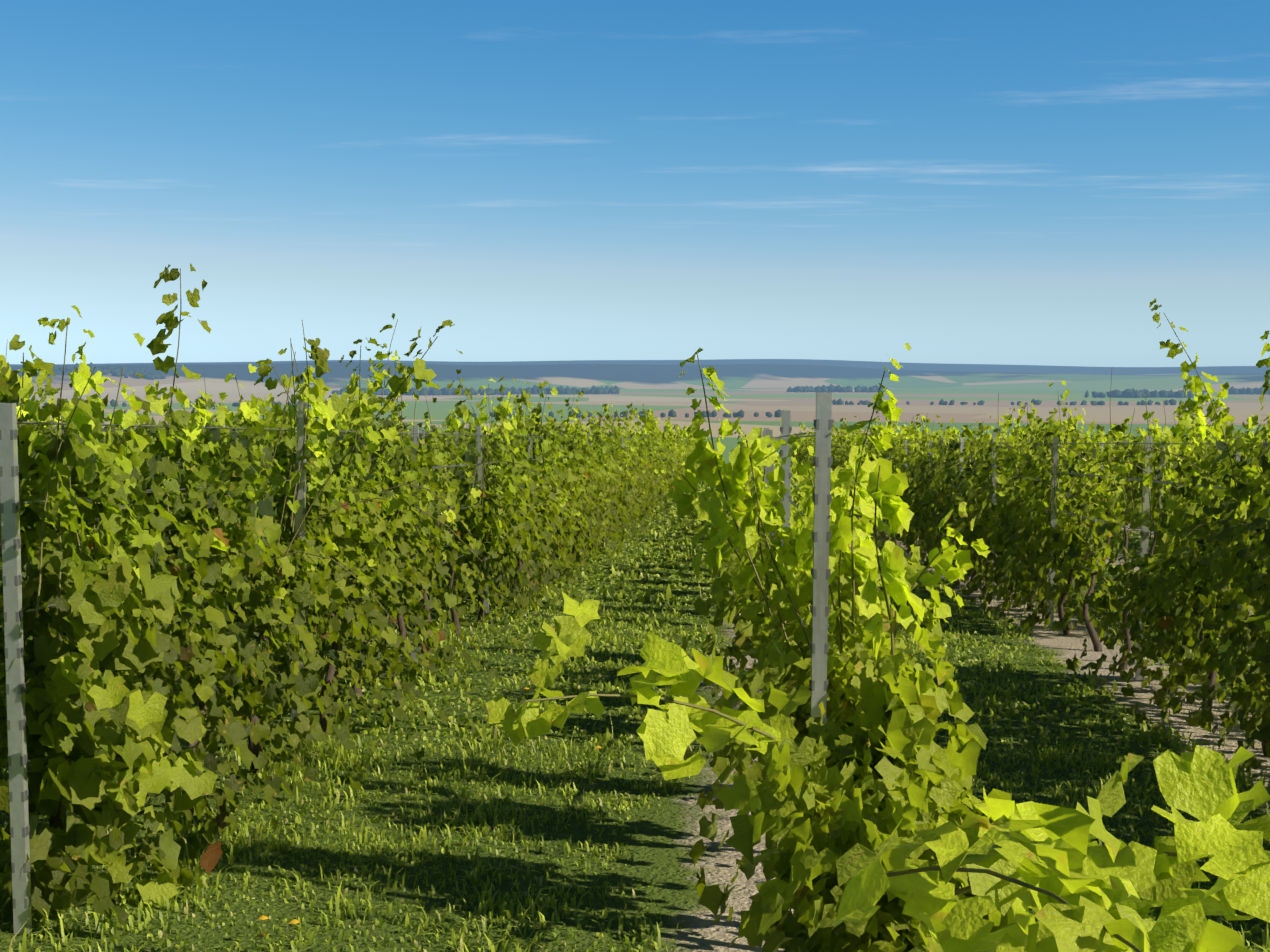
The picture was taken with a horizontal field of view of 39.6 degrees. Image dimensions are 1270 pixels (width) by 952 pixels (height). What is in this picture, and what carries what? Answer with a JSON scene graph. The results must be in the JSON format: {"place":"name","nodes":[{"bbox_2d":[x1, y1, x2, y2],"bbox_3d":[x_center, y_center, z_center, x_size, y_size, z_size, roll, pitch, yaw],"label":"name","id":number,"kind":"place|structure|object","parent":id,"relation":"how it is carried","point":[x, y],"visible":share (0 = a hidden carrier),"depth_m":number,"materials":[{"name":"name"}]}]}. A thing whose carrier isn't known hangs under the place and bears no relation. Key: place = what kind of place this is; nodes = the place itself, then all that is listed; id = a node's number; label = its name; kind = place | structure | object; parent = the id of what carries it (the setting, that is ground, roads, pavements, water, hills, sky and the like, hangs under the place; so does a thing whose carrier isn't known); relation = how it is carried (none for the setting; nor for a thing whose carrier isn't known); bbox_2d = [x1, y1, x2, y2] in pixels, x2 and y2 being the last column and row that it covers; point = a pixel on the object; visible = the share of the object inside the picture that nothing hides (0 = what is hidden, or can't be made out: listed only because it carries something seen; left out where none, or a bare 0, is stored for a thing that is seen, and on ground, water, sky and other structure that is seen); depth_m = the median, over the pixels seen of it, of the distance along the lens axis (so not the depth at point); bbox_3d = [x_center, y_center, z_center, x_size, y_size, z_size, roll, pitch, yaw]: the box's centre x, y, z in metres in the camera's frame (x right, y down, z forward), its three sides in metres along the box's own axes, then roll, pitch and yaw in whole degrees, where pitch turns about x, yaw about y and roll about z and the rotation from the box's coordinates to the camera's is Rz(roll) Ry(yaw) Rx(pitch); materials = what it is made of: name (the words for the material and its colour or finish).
{"place":"outdoors","nodes":[
{"label":"outdoors","id":0,"kind":"place"},
{"bbox_2d":[0,359,1269,951],"bbox_3d":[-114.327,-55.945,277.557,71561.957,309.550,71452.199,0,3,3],"label":"terrain","id":1,"kind":"structure","parent":0,"point":[666,841],"depth_m":8.52,"materials":[{"name":"green plant"}]},
{"bbox_2d":[0,403,31,933],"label":"trellis post","id":2,"kind":"object","parent":1,"relation":"on","point":[14,646],"visible":0.98,"depth_m":4.84,"materials":[{"name":"metal"}]},
{"bbox_2d":[291,402,307,746],"bbox_3d":[-1.503,0.643,7.876,0.052,1.950,0.035,2,3,2],"label":"trellis post","id":3,"kind":"object","parent":1,"relation":"on","point":[301,510],"visible":0.27,"depth_m":7.83,"materials":[{"name":"metal"}]},
{"bbox_2d":[411,425,418,662],"bbox_3d":[-1.360,0.663,10.896,0.053,1.950,0.035,0,1,2],"label":"trellis post","id":4,"kind":"object","parent":1,"relation":"on","point":[416,442],"visible":0.15,"depth_m":10.87,"materials":[{"name":"metal"}]},
{"bbox_2d":[421,430,424,514],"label":"trellis post","id":5,"kind":"object","parent":1,"relation":"on","point":[423,436],"visible":0.1,"depth_m":22.99,"materials":[{"name":"metal"}]},
{"bbox_2d":[256,687,600,937],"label":"fallen leaves","id":6,"kind":"object","parent":1,"relation":"on","point":[263,917],"visible":0.85,"depth_m":4.80,"materials":[{"name":"orange plant"}]},
{"bbox_2d":[475,426,488,613],"bbox_3d":[-1.191,0.578,13.871,0.053,1.950,0.035,-2,3,4],"label":"trellis post","id":7,"kind":"object","parent":1,"relation":"on","point":[480,468],"visible":0.21,"depth_m":13.82,"materials":[{"name":"metal"}]},
{"bbox_2d":[527,433,533,576],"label":"trellis post","id":8,"kind":"object","parent":1,"relation":"on","point":[530,440],"visible":0.12,"depth_m":16.80,"materials":[{"name":"metal"}]},
{"bbox_2d":[587,429,591,532],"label":"trellis post","id":9,"kind":"object","parent":1,"relation":"on","point":[589,435],"visible":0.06,"depth_m":22.77,"materials":[{"name":"metal"}]},
{"bbox_2d":[0,263,1269,951],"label":"vine leaves","id":10,"kind":"object","parent":1,"relation":"on","point":[848,821],"visible":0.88,"depth_m":5.00,"materials":[{"name":"green plant"}]},
{"bbox_2d":[17,362,1269,417],"bbox_3d":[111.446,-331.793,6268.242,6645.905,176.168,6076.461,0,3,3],"label":"distant trees","id":11,"kind":"object","parent":1,"relation":"on","point":[535,389],"visible":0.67,"depth_m":8156.87,"materials":[{"name":"green plant"}]},
{"bbox_2d":[19,366,1268,630],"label":"vine leaves","id":12,"kind":"object","parent":1,"relation":"on","point":[1023,538],"visible":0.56,"depth_m":15.30,"materials":[{"name":"green plant"}]},
{"bbox_2d":[32,487,1268,932],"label":"vine trunks","id":13,"kind":"object","parent":1,"relation":"on","point":[254,749],"visible":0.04,"depth_m":11.03,"materials":[{"name":"brown wood"}]},
{"bbox_2d":[0,268,1269,951],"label":"vine shoots","id":14,"kind":"object","parent":13,"relation":"attached to","point":[974,870],"visible":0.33,"depth_m":5.20,"materials":[{"name":"green plant"}]},
{"bbox_2d":[45,408,1268,510],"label":"vine leaves","id":15,"kind":"object","parent":1,"relation":"on","point":[681,446],"visible":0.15,"depth_m":41.41,"materials":[{"name":"green plant"}]},
{"bbox_2d":[764,428,768,511],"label":"trellis post","id":16,"kind":"object","parent":1,"relation":"on","point":[765,479],"visible":0.06,"depth_m":13.65,"materials":[{"name":"metal"}]},
{"bbox_2d":[766,430,774,536],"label":"trellis post","id":17,"kind":"object","parent":1,"relation":"on","point":[770,434],"visible":0.08,"depth_m":10.65,"materials":[{"name":"metal"}]},
{"bbox_2d":[780,410,791,582],"bbox_3d":[0.663,0.687,7.755,0.053,1.950,0.035,0,2,5],"label":"trellis post","id":18,"kind":"object","parent":1,"relation":"on","point":[785,429],"visible":0.23,"depth_m":7.71,"materials":[{"name":"metal"}]},
{"bbox_2d":[808,392,832,723],"bbox_3d":[0.492,0.751,4.755,0.052,1.950,0.034,1,3,2],"label":"trellis post","id":19,"kind":"object","parent":1,"relation":"on","point":[821,538],"visible":0.69,"depth_m":4.71,"materials":[{"name":"metal"}]},
{"bbox_2d":[904,440,907,468],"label":"trellis post","id":20,"kind":"object","parent":1,"relation":"on","point":[906,465],"visible":0.12,"depth_m":25.54,"materials":[{"name":"metal"}]},
{"bbox_2d":[928,439,932,520],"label":"trellis post","id":21,"kind":"object","parent":1,"relation":"on","point":[931,462],"visible":0.08,"depth_m":22.57,"materials":[{"name":"metal"}]},
{"bbox_2d":[956,437,963,567],"bbox_3d":[3.607,0.546,19.604,0.053,1.950,0.036,1,3,-6],"label":"trellis post","id":22,"kind":"object","parent":1,"relation":"on","point":[961,444],"visible":0.27,"depth_m":19.55,"materials":[{"name":"metal"}]},
{"bbox_2d":[991,432,996,591],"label":"trellis post","id":23,"kind":"object","parent":1,"relation":"on","point":[994,476],"visible":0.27,"depth_m":16.54,"materials":[{"name":"metal"}]},
{"bbox_2d":[1048,437,1058,626],"bbox_3d":[3.217,0.672,13.601,0.052,1.950,0.035,1,4,8],"label":"trellis post","id":24,"kind":"object","parent":1,"relation":"on","point":[1053,524],"visible":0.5,"depth_m":13.55,"materials":[{"name":"metal"}]},
{"bbox_2d":[1099,439,1103,541],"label":"trellis post","id":25,"kind":"object","parent":1,"relation":"on","point":[1102,445],"visible":0.12,"depth_m":22.39,"materials":[{"name":"metal"}]},
{"bbox_2d":[1135,435,1152,678],"bbox_3d":[3.047,0.731,10.597,0.050,1.951,0.107,-2,4,-35],"label":"trellis post","id":26,"kind":"object","parent":1,"relation":"on","point":[1144,548],"visible":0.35,"depth_m":10.55,"materials":[{"name":"metal"}]},
{"bbox_2d":[1159,440,1165,508],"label":"trellis post","id":27,"kind":"object","parent":1,"relation":"on","point":[1162,461],"visible":0.15,"depth_m":19.40,"materials":[{"name":"metal"}]},
{"bbox_2d":[1235,436,1239,483],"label":"trellis post","id":28,"kind":"object","parent":1,"relation":"on","point":[1237,458],"visible":0.06,"depth_m":16.38,"materials":[{"name":"metal"}]},
{"bbox_2d":[0,482,1269,951],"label":"grass","id":29,"kind":"structure","parent":0,"point":[626,742],"depth_m":7.43,"materials":[{"name":"green plant"}]},
{"bbox_2d":[0,422,1269,733],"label":"trellis wires","id":30,"kind":"object","parent":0,"point":[568,456],"visible":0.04,"depth_m":9.56,"materials":[{"name":"grey metal"}]},
{"bbox_2d":[0,0,1269,366],"label":"sky","id":31,"kind":"structure","parent":0,"point":[1000,182],"materials":[{"name":"blue"}]}
]}

